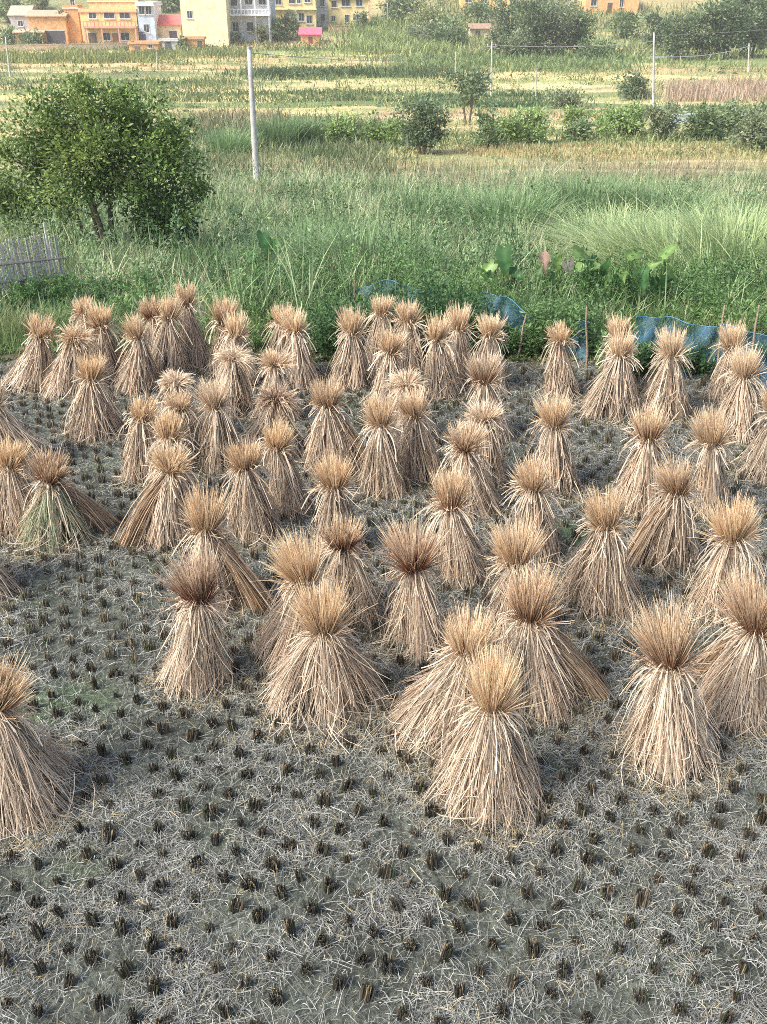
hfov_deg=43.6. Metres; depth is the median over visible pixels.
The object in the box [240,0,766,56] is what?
hill scrub
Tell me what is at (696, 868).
stubble clump
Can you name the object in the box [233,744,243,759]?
stubble clump
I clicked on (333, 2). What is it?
window
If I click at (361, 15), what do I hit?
hillside tree
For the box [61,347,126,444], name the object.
straw sheaf
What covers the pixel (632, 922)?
stubble clump
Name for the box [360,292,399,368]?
straw sheaf
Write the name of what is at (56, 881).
stubble clump
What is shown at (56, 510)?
straw sheaf
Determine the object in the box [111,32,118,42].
door
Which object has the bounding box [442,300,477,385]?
straw sheaf
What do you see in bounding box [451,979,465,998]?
stubble clump
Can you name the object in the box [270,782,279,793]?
stubble clump
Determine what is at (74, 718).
stubble clump
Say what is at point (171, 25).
red roof house
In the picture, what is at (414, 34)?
hillside tree
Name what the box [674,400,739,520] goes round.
straw sheaf
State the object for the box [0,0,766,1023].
ground
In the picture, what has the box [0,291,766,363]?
edge grass
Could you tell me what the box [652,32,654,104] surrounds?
utility pole
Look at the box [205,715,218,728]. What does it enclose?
stubble clump
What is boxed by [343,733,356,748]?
stubble clump
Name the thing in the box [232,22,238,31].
window
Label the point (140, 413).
straw sheaf
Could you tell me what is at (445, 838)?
stubble clump
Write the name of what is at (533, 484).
straw sheaf
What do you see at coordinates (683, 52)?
terrace scrub
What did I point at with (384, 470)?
straw sheaf
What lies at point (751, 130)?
bush
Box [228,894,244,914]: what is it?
stubble clump
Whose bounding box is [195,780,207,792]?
stubble clump
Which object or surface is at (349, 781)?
stubble clump
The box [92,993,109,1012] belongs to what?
stubble clump
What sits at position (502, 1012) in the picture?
stubble clump
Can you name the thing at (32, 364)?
straw sheaf
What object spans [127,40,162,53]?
brick store
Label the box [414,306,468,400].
straw sheaf
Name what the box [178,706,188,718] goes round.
stubble clump
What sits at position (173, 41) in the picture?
grey store
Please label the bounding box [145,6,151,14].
window
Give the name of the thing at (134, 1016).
stubble clump
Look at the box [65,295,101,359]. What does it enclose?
straw sheaf
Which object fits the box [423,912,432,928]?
stubble clump
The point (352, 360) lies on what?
straw sheaf
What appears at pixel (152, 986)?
stubble clump
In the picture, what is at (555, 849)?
stubble clump
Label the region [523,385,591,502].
straw sheaf
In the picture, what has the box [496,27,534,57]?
hillside tree
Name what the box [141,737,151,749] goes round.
stubble clump
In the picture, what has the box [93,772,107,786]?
stubble clump
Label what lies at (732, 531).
straw sheaf
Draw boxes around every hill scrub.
[0,37,478,51]
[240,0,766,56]
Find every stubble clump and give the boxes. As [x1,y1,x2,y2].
[0,913,9,926]
[0,948,9,969]
[0,997,12,1012]
[5,848,18,863]
[7,655,18,666]
[10,878,20,891]
[24,696,38,712]
[25,683,35,694]
[27,663,36,671]
[28,894,44,910]
[30,920,45,942]
[32,956,47,976]
[32,1003,43,1017]
[33,856,41,870]
[47,689,54,700]
[49,904,64,918]
[50,664,56,678]
[51,875,61,885]
[52,706,61,719]
[56,838,66,850]
[62,941,73,955]
[63,970,74,990]
[69,654,75,663]
[69,668,77,681]
[69,712,83,725]
[72,695,80,706]
[72,819,84,833]
[76,739,87,746]
[79,789,90,804]
[79,844,91,861]
[83,909,98,928]
[83,946,100,966]
[84,660,95,671]
[85,874,94,890]
[90,675,97,690]
[91,703,98,712]
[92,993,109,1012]
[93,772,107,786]
[95,742,107,757]
[100,723,105,731]
[101,820,115,844]
[104,799,114,809]
[108,667,119,678]
[108,854,121,871]
[113,691,118,698]
[113,916,127,939]
[113,957,135,979]
[114,889,127,904]
[116,707,124,718]
[118,750,131,765]
[120,730,131,740]
[126,1006,137,1023]
[128,672,137,684]
[132,693,139,703]
[133,839,142,848]
[134,866,146,882]
[138,903,151,915]
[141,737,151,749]
[144,933,159,953]
[145,717,151,726]
[146,761,158,773]
[146,972,160,995]
[150,876,169,896]
[151,788,165,801]
[152,663,157,671]
[152,819,161,834]
[154,1010,171,1023]
[156,680,163,690]
[156,720,168,734]
[157,700,167,711]
[157,847,167,858]
[165,745,177,760]
[167,912,177,929]
[167,945,187,963]
[169,765,180,783]
[176,794,188,812]
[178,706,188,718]
[181,825,198,841]
[186,728,201,741]
[189,853,204,870]
[190,887,200,905]
[193,755,201,763]
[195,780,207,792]
[201,802,218,820]
[203,920,213,933]
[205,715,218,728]
[207,739,218,753]
[210,832,219,846]
[210,961,219,973]
[214,765,222,773]
[214,1002,231,1020]
[217,870,229,885]
[221,698,230,711]
[221,787,234,799]
[225,716,235,733]
[227,938,238,954]
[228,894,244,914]
[229,842,240,857]
[232,659,239,672]
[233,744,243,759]
[237,681,252,693]
[237,817,243,829]
[238,764,253,780]
[239,872,257,891]
[240,975,249,989]
[241,705,254,718]
[244,1017,261,1023]
[247,796,261,812]
[250,904,265,924]
[251,728,263,741]
[253,672,265,683]
[258,826,266,838]
[262,749,269,763]
[264,853,279,872]
[265,947,276,964]
[267,988,283,1006]
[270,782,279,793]
[273,883,287,901]
[274,734,281,744]
[280,836,296,852]
[281,761,293,776]
[283,916,296,940]
[290,789,302,800]
[294,866,302,882]
[300,960,313,977]
[304,742,314,756]
[304,899,318,915]
[306,814,319,829]
[313,767,324,780]
[315,934,331,947]
[316,790,331,808]
[316,839,329,857]
[322,873,336,893]
[331,754,339,767]
[332,972,344,990]
[334,822,347,836]
[340,775,355,793]
[341,853,351,864]
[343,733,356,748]
[343,912,351,926]
[353,802,363,817]
[353,888,362,898]
[357,951,369,966]
[359,980,375,1002]
[361,839,368,850]
[366,925,378,937]
[368,785,376,798]
[374,743,385,754]
[377,861,393,881]
[378,813,387,827]
[379,700,386,712]
[380,673,390,685]
[380,951,393,976]
[382,769,391,781]
[389,892,404,915]
[390,693,399,703]
[395,748,409,765]
[396,654,403,666]
[396,795,403,804]
[396,1005,410,1022]
[398,841,409,859]
[403,937,416,952]
[404,678,415,685]
[407,879,416,887]
[409,825,418,837]
[412,779,426,794]
[418,660,428,674]
[419,973,432,987]
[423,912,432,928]
[425,801,437,817]
[425,848,437,870]
[428,758,435,769]
[434,1015,445,1023]
[439,882,451,902]
[439,939,455,963]
[441,831,450,847]
[451,915,466,936]
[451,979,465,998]
[453,866,466,880]
[460,895,482,912]
[472,840,481,853]
[473,959,483,978]
[487,936,498,949]
[489,876,497,887]
[495,1000,508,1019]
[503,908,519,926]
[506,850,515,865]
[506,971,519,991]
[515,830,522,843]
[520,883,533,901]
[523,725,533,739]
[526,935,540,959]
[533,917,549,932]
[534,865,546,877]
[535,755,548,765]
[536,807,545,828]
[539,789,552,805]
[543,985,556,998]
[548,839,561,860]
[551,899,566,910]
[552,735,560,747]
[555,958,570,980]
[556,815,571,832]
[558,720,568,732]
[558,771,567,783]
[570,762,580,773]
[570,932,581,946]
[571,874,583,892]
[574,797,589,820]
[579,743,589,756]
[580,847,596,866]
[581,1009,593,1023]
[587,727,598,740]
[587,781,596,797]
[588,910,599,919]
[589,832,600,844]
[594,969,605,988]
[599,665,612,676]
[599,769,611,781]
[600,883,614,900]
[602,710,612,723]
[605,810,614,822]
[609,697,621,710]
[609,750,616,761]
[609,863,617,877]
[613,939,623,955]
[614,792,628,806]
[623,680,631,693]
[623,779,633,788]
[624,912,637,931]
[627,842,638,857]
[633,888,649,912]
[633,986,648,1004]
[635,653,644,663]
[635,822,646,835]
[648,804,659,817]
[648,961,660,977]
[652,871,662,885]
[653,787,663,796]
[656,849,667,862]
[658,929,673,947]
[665,826,673,840]
[670,904,683,918]
[671,999,686,1017]
[673,813,685,827]
[683,877,698,896]
[687,791,699,803]
[689,864,703,876]
[689,969,701,985]
[700,945,711,955]
[701,839,716,858]
[707,915,720,933]
[709,816,723,831]
[715,801,726,814]
[716,741,728,753]
[718,895,731,909]
[719,1009,735,1023]
[722,875,731,884]
[728,779,739,794]
[732,988,740,1005]
[735,762,748,775]
[735,848,746,865]
[737,957,748,974]
[743,826,755,842]
[747,933,763,941]
[753,905,765,921]
[755,791,766,803]
[755,805,766,825]
[760,881,766,894]
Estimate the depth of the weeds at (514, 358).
13.29 m
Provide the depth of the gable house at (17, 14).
200.66 m
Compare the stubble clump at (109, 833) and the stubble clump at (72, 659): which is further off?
the stubble clump at (72, 659)
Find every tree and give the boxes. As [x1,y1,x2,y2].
[0,0,34,22]
[0,24,18,44]
[0,56,218,251]
[14,27,46,44]
[25,0,50,9]
[55,4,68,25]
[153,0,178,12]
[170,0,179,9]
[176,33,190,48]
[230,31,241,40]
[247,23,273,41]
[270,16,291,41]
[281,8,299,40]
[353,10,368,25]
[376,0,407,18]
[381,0,426,20]
[387,93,457,154]
[398,0,457,33]
[404,17,446,41]
[425,8,474,47]
[437,62,498,124]
[455,0,504,22]
[480,0,524,55]
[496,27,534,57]
[497,0,564,55]
[535,0,586,53]
[540,0,581,11]
[557,5,601,54]
[572,35,630,58]
[605,7,644,37]
[639,9,671,49]
[655,9,699,59]
[678,0,732,59]
[698,0,745,27]
[709,0,762,59]
[718,0,764,33]
[733,0,766,57]
[751,1,766,43]
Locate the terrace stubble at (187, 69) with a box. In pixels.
[0,51,766,187]
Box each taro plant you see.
[246,230,278,278]
[474,243,526,304]
[535,245,589,302]
[568,254,612,295]
[603,248,645,308]
[630,242,679,313]
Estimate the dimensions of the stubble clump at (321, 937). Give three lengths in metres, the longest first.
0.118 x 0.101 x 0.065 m
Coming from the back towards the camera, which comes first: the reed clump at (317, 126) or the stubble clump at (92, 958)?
the reed clump at (317, 126)
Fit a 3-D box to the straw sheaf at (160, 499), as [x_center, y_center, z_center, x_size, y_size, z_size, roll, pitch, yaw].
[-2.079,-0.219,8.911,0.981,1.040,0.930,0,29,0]
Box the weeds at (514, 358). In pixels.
[0,343,762,362]
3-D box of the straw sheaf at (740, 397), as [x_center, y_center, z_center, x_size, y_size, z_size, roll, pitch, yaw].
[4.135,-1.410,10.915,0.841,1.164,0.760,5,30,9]
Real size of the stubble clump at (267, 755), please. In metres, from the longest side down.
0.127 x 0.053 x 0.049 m
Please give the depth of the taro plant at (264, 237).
17.89 m
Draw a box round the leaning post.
[43,222,53,272]
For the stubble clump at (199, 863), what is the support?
on the ground at (510, 948)
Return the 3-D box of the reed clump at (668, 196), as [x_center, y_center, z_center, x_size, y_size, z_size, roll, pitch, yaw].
[8.899,-9.860,30.457,5.610,1.558,5.887,12,31,21]
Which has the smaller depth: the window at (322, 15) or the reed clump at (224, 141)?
the reed clump at (224, 141)
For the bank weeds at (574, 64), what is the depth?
154.79 m
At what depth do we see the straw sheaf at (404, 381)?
10.67 m
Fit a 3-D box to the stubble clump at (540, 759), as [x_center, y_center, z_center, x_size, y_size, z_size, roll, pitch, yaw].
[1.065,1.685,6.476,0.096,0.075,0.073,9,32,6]
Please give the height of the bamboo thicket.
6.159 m
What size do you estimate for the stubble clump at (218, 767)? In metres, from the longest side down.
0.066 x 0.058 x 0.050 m
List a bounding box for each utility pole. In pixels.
[5,36,10,76]
[247,47,259,179]
[487,42,496,95]
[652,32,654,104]
[747,43,749,71]
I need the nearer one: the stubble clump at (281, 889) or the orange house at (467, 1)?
the stubble clump at (281, 889)
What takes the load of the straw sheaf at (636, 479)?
on the ground at (510, 948)
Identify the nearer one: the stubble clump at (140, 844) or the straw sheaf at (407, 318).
the stubble clump at (140, 844)
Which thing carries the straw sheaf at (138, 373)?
on the ground at (510, 948)
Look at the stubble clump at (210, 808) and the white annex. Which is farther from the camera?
the white annex
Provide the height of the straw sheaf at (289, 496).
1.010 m
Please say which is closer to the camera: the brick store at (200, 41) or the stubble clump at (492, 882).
the stubble clump at (492, 882)
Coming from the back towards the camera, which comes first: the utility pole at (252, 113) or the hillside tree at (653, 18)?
the hillside tree at (653, 18)
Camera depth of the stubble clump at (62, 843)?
5.84 m
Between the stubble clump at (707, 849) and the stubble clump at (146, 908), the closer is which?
the stubble clump at (146, 908)
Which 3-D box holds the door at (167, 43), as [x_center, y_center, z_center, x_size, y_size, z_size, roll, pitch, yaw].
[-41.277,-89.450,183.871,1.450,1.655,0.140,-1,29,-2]
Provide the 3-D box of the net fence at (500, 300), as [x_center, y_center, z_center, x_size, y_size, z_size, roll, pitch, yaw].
[1.737,-2.687,13.739,0.373,0.825,1.201,-16,33,-26]
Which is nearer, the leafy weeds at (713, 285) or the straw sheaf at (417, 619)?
the straw sheaf at (417, 619)
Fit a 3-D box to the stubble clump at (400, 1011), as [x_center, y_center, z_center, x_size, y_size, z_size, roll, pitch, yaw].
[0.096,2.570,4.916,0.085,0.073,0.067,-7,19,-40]
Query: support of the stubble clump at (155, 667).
on the ground at (510, 948)
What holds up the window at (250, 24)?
in the white house at (244, 14)
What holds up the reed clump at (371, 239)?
on the ground at (510, 948)
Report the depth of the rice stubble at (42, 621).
8.98 m
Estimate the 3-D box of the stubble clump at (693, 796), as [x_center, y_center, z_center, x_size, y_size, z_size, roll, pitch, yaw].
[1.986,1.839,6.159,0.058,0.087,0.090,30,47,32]
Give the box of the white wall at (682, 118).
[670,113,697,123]
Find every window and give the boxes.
[17,20,23,26]
[70,0,75,7]
[88,13,97,19]
[103,13,115,19]
[103,32,110,40]
[119,13,130,19]
[120,32,129,40]
[138,6,144,14]
[143,24,150,33]
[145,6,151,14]
[187,11,192,18]
[230,0,238,6]
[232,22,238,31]
[244,0,253,5]
[246,22,253,31]
[258,0,266,5]
[275,0,282,5]
[298,13,304,21]
[306,15,312,24]
[320,0,324,6]
[320,13,325,21]
[331,0,336,7]
[340,0,350,6]
[345,14,348,22]
[355,0,362,6]
[590,0,596,6]
[618,0,623,7]
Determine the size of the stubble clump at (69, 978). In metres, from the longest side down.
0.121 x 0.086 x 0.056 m
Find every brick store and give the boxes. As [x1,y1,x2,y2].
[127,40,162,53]
[181,36,205,48]
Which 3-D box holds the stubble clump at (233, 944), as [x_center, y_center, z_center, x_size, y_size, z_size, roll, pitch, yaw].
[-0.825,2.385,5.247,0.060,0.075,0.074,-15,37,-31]
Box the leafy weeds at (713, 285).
[0,234,766,354]
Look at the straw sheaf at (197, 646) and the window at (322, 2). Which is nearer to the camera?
the straw sheaf at (197, 646)
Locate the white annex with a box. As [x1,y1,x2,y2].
[317,0,328,26]
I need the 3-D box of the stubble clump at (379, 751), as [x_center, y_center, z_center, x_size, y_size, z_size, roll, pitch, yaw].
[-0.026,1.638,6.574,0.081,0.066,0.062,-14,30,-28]
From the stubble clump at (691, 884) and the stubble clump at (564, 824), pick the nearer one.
the stubble clump at (691, 884)
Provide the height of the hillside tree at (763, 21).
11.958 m
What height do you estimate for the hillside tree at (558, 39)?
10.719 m
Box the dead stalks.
[0,193,766,293]
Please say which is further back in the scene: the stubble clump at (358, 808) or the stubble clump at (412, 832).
the stubble clump at (358, 808)
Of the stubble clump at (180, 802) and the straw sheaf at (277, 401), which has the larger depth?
the straw sheaf at (277, 401)
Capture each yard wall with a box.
[0,43,127,51]
[328,25,356,32]
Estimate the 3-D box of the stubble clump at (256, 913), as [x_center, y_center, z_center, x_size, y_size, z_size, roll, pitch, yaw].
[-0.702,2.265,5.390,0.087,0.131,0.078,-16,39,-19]
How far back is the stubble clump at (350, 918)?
5.38 m
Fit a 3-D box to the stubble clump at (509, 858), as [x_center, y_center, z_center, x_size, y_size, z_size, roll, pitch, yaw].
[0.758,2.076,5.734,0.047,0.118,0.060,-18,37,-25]
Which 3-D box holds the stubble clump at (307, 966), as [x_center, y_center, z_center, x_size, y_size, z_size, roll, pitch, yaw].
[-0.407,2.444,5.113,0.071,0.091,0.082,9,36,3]
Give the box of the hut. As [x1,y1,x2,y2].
[466,23,490,37]
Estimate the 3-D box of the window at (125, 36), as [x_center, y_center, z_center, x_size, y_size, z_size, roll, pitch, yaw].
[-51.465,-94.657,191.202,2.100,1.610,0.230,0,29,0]
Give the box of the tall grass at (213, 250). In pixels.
[0,146,766,335]
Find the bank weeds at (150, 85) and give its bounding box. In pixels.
[0,75,326,91]
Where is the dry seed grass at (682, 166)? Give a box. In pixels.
[1,149,766,219]
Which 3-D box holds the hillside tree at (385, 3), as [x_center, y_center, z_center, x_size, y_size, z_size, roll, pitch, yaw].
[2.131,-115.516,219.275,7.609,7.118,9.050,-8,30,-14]
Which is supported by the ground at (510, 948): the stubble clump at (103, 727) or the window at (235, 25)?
the stubble clump at (103, 727)
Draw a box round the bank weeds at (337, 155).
[143,106,480,182]
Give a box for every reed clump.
[163,207,388,276]
[197,121,269,156]
[232,108,314,149]
[258,210,479,278]
[280,111,338,144]
[350,179,491,229]
[401,177,600,236]
[497,163,689,221]
[502,195,701,260]
[509,203,744,275]
[563,185,766,274]
[581,170,751,223]
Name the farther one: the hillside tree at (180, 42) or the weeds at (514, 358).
the hillside tree at (180, 42)
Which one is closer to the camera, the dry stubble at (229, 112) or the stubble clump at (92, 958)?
the stubble clump at (92, 958)
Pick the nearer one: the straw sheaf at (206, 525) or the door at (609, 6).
the straw sheaf at (206, 525)
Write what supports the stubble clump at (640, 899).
on the ground at (510, 948)
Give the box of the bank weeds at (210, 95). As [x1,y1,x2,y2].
[136,86,497,102]
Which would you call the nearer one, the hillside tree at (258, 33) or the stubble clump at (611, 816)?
the stubble clump at (611, 816)
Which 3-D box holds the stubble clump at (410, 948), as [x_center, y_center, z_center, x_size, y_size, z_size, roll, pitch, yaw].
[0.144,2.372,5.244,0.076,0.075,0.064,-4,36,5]
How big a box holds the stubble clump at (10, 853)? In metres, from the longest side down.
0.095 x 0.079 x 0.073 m
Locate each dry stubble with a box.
[175,106,309,133]
[392,140,766,160]
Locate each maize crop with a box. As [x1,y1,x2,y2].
[0,45,220,63]
[105,44,269,59]
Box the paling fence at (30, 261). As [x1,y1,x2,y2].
[0,232,67,299]
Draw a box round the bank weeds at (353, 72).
[193,62,512,80]
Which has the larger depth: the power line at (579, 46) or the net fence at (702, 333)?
the power line at (579, 46)
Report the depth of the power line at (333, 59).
58.39 m
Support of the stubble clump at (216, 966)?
on the ground at (510, 948)
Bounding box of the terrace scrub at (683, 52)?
[0,25,766,162]
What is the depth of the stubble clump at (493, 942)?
5.24 m
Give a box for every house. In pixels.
[7,5,36,28]
[25,10,69,43]
[62,0,83,43]
[78,7,139,44]
[134,1,161,39]
[157,15,182,38]
[180,0,232,46]
[229,0,275,42]
[275,0,317,32]
[328,0,370,25]
[459,0,509,10]
[580,0,638,13]
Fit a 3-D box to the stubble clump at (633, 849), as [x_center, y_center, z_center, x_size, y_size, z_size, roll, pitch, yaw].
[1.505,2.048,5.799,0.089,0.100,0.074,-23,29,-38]
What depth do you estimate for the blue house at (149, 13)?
190.35 m
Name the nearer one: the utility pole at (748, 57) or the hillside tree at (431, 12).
the utility pole at (748, 57)
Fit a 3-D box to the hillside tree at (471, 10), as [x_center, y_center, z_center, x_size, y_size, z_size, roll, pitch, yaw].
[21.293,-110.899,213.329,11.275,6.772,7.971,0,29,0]
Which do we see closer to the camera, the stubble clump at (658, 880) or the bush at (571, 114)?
the stubble clump at (658, 880)
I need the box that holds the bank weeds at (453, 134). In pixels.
[300,127,764,150]
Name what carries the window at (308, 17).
in the yellow house at (306, 10)
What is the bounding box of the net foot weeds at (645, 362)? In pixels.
[593,329,766,379]
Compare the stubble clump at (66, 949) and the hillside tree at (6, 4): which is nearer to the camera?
the stubble clump at (66, 949)
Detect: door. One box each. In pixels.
[46,30,65,43]
[87,32,96,42]
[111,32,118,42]
[138,31,145,39]
[164,41,170,49]
[168,30,176,37]
[258,29,265,41]
[607,2,612,12]
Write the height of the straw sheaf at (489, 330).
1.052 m
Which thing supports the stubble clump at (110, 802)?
on the ground at (510, 948)
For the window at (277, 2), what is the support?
in the yellow house at (306, 10)
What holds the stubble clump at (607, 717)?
on the ground at (510, 948)
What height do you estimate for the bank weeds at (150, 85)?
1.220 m
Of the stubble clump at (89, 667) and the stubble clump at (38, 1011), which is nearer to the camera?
the stubble clump at (38, 1011)
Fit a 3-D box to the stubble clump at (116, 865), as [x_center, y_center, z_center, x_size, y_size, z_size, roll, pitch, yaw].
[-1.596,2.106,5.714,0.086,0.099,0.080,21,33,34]
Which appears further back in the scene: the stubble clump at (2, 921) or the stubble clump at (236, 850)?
the stubble clump at (236, 850)
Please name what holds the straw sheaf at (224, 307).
on the ground at (510, 948)
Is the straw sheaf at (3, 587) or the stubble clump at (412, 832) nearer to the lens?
the stubble clump at (412, 832)
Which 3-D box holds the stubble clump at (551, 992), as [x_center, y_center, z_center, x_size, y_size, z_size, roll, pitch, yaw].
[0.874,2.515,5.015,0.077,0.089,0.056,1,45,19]
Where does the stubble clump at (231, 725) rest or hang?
on the ground at (510, 948)
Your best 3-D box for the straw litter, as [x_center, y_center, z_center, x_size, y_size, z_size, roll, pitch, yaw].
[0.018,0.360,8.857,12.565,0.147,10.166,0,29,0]
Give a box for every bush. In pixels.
[320,111,364,144]
[358,110,398,143]
[380,112,406,144]
[467,108,504,148]
[494,109,526,144]
[508,101,552,143]
[536,85,590,107]
[556,116,595,141]
[560,101,596,123]
[588,100,645,136]
[611,68,659,100]
[618,94,646,133]
[638,99,689,140]
[678,97,727,140]
[710,98,751,135]
[716,96,766,151]
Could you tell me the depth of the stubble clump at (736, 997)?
4.95 m
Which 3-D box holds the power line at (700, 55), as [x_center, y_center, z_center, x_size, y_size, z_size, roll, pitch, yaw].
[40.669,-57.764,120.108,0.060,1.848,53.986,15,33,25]
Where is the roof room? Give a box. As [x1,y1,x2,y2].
[87,0,143,8]
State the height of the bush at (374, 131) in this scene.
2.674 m
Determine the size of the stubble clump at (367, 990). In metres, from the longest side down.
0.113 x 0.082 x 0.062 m
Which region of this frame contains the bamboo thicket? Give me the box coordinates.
[297,13,488,54]
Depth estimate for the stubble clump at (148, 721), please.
6.81 m
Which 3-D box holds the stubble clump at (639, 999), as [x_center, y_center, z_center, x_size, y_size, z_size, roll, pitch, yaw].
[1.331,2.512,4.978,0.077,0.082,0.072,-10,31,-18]
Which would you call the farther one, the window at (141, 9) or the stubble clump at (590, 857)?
the window at (141, 9)
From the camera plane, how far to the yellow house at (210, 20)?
189.30 m
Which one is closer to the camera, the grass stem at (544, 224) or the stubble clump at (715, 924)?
the stubble clump at (715, 924)
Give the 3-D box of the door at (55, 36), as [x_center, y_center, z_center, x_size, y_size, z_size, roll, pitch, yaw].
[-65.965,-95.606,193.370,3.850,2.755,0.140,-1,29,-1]
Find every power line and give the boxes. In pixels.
[253,53,451,60]
[501,41,652,46]
[651,46,747,56]
[659,30,757,35]
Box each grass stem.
[458,182,479,252]
[523,197,565,261]
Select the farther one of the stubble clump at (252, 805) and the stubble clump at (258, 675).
the stubble clump at (258, 675)
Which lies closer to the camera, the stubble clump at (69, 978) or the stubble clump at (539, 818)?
the stubble clump at (69, 978)
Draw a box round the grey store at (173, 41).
[158,38,179,49]
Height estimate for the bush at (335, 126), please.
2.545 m
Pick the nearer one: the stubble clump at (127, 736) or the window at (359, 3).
the stubble clump at (127, 736)
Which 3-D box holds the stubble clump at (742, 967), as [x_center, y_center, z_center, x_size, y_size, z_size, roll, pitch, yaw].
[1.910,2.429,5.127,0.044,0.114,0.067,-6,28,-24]
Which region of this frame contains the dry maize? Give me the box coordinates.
[621,72,766,102]
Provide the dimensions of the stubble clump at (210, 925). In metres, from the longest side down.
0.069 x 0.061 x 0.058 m
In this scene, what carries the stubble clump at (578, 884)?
on the ground at (510, 948)
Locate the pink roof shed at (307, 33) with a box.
[298,27,322,43]
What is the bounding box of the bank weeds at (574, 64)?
[298,49,695,72]
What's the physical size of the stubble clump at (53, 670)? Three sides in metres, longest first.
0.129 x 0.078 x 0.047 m
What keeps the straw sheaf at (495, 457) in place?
on the ground at (510, 948)
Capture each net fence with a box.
[352,279,429,311]
[481,286,531,353]
[541,307,589,367]
[634,305,766,389]
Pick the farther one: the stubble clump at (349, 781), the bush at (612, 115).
the bush at (612, 115)
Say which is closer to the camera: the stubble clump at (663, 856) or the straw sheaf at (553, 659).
the stubble clump at (663, 856)
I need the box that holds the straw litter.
[0,360,766,1023]
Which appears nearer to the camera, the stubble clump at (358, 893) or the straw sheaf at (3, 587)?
the stubble clump at (358, 893)
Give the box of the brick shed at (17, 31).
[12,29,45,44]
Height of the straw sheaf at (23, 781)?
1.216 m
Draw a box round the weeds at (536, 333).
[302,265,611,358]
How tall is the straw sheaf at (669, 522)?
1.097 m
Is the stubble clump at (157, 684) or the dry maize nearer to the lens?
the stubble clump at (157, 684)
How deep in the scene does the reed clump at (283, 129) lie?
64.39 m
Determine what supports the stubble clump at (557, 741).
on the ground at (510, 948)
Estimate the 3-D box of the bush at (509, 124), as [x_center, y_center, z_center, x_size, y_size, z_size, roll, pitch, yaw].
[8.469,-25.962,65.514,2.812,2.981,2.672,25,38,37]
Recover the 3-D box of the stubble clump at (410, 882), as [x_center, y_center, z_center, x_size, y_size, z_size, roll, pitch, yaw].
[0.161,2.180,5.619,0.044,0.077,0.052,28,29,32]
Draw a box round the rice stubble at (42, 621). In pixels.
[0,365,766,1023]
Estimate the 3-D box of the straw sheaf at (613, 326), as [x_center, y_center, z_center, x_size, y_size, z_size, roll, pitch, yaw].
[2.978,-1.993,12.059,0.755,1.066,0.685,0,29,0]
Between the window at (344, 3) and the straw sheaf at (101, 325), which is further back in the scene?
the window at (344, 3)
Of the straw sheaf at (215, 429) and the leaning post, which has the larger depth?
the leaning post
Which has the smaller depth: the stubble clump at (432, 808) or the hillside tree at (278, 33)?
the stubble clump at (432, 808)
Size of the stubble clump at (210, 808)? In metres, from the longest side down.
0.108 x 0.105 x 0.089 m
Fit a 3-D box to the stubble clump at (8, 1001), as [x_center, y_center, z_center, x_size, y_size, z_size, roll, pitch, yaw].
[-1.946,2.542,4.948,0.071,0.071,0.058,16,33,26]
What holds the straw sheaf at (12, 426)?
on the ground at (510, 948)
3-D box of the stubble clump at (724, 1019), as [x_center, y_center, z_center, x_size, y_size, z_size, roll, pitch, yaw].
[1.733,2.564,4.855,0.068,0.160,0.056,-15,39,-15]
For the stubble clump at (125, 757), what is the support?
on the ground at (510, 948)
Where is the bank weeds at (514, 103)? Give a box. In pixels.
[370,88,596,107]
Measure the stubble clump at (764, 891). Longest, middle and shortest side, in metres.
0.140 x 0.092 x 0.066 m
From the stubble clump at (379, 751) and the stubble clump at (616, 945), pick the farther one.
the stubble clump at (379, 751)
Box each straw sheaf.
[0,377,63,475]
[0,431,37,545]
[0,561,22,603]
[0,645,97,842]
[1,310,64,395]
[2,444,125,561]
[17,321,102,404]
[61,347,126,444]
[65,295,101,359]
[78,302,124,381]
[107,311,164,398]
[109,393,162,491]
[110,437,205,558]
[133,294,163,371]
[144,407,201,501]
[144,539,248,704]
[149,290,195,378]
[151,368,201,441]
[156,388,204,470]
[169,478,275,620]
[170,278,211,372]
[189,371,245,476]
[199,293,245,376]
[202,343,259,417]
[208,305,260,389]
[214,435,296,554]
[234,378,308,462]
[244,344,311,428]
[247,518,346,674]
[253,569,401,752]
[255,298,295,382]
[255,414,323,519]
[272,303,328,389]
[294,369,369,479]
[301,445,387,563]
[316,506,390,637]
[321,304,376,392]
[349,390,420,505]
[359,319,414,411]
[359,598,507,784]
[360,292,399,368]
[364,508,457,665]
[368,368,438,444]
[389,296,429,376]
[392,383,447,488]
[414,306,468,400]
[414,455,499,594]
[417,414,504,521]
[417,632,563,849]
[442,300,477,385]
[455,398,514,491]
[456,348,523,445]
[466,310,516,392]
[479,508,575,648]
[489,549,612,739]
[490,447,570,572]
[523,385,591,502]
[534,319,583,400]
[555,482,654,634]
[570,322,644,427]
[594,311,645,396]
[595,585,737,807]
[601,401,678,519]
[624,453,709,586]
[639,321,701,423]
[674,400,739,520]
[680,486,766,636]
[683,554,766,747]
[694,315,756,404]
[709,341,766,445]
[730,381,766,492]
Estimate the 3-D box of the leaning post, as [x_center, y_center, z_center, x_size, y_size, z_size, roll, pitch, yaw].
[-6.399,-4.913,18.405,0.052,1.248,0.060,0,29,0]
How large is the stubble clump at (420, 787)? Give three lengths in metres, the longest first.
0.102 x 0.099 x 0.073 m
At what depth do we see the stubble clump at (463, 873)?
5.68 m
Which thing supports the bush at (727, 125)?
on the ground at (510, 948)
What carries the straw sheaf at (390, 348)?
on the ground at (510, 948)
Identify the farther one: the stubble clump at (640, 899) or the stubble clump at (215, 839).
the stubble clump at (215, 839)

